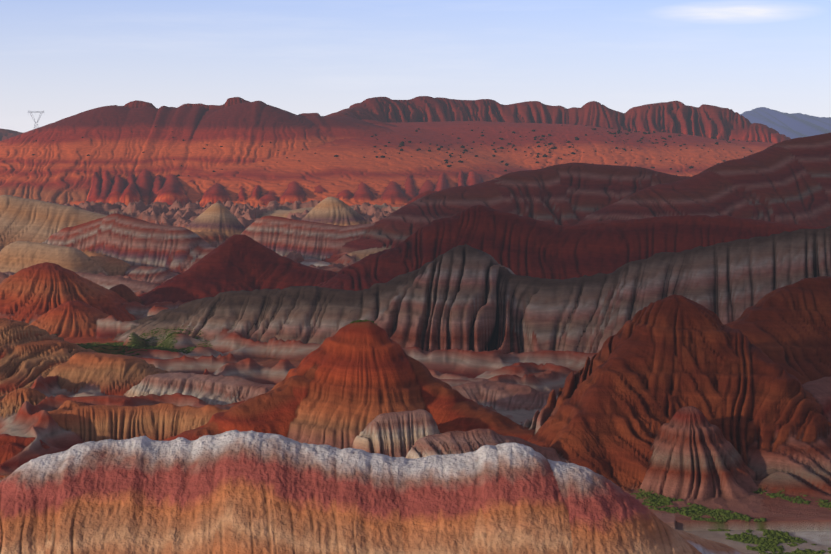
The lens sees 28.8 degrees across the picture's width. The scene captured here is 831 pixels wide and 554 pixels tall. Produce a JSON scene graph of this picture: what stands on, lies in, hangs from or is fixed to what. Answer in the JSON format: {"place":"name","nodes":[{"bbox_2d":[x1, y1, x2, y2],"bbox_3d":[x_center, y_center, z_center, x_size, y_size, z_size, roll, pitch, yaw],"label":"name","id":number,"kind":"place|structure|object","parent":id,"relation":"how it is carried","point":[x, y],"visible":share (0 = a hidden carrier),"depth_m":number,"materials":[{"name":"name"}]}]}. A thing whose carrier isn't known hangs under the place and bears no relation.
{"place":"outdoors","nodes":[
{"label":"outdoors","id":0,"kind":"place"},
{"bbox_2d":[0,96,830,553],"bbox_3d":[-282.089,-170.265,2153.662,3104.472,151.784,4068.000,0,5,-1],"label":"terrain","id":1,"kind":"structure","parent":0,"point":[564,354],"depth_m":527.74,"materials":[{"name":"red stone"}]},
{"bbox_2d":[28,110,43,127],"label":"pylon","id":2,"kind":"object","parent":1,"relation":"on","point":[41,112],"visible":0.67,"depth_m":2676.35,"materials":[{"name":"silver metal"}]},
{"bbox_2d":[30,122,760,176],"bbox_3d":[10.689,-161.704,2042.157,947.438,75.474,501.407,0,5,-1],"label":"slope shrubs","id":3,"kind":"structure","parent":1,"relation":"on","point":[515,149],"depth_m":2028.65,"materials":[{"name":"green plant"}]},
{"bbox_2d":[55,319,830,553],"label":"green shrubs","id":4,"kind":"object","parent":1,"relation":"on","point":[764,543],"visible":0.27,"depth_m":321.95,"materials":[{"name":"green plant"}]},
{"bbox_2d":[0,0,830,132],"label":"sky","id":5,"kind":"structure","parent":0,"point":[63,59],"materials":[{"name":"blue"}]},
{"bbox_2d":[740,107,830,138],"bbox_3d":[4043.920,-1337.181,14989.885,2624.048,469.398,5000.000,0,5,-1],"label":"distant mountain","id":6,"kind":"structure","parent":0,"point":[794,125],"depth_m":13958.21,"materials":[{"name":"blue stone"}]}
]}

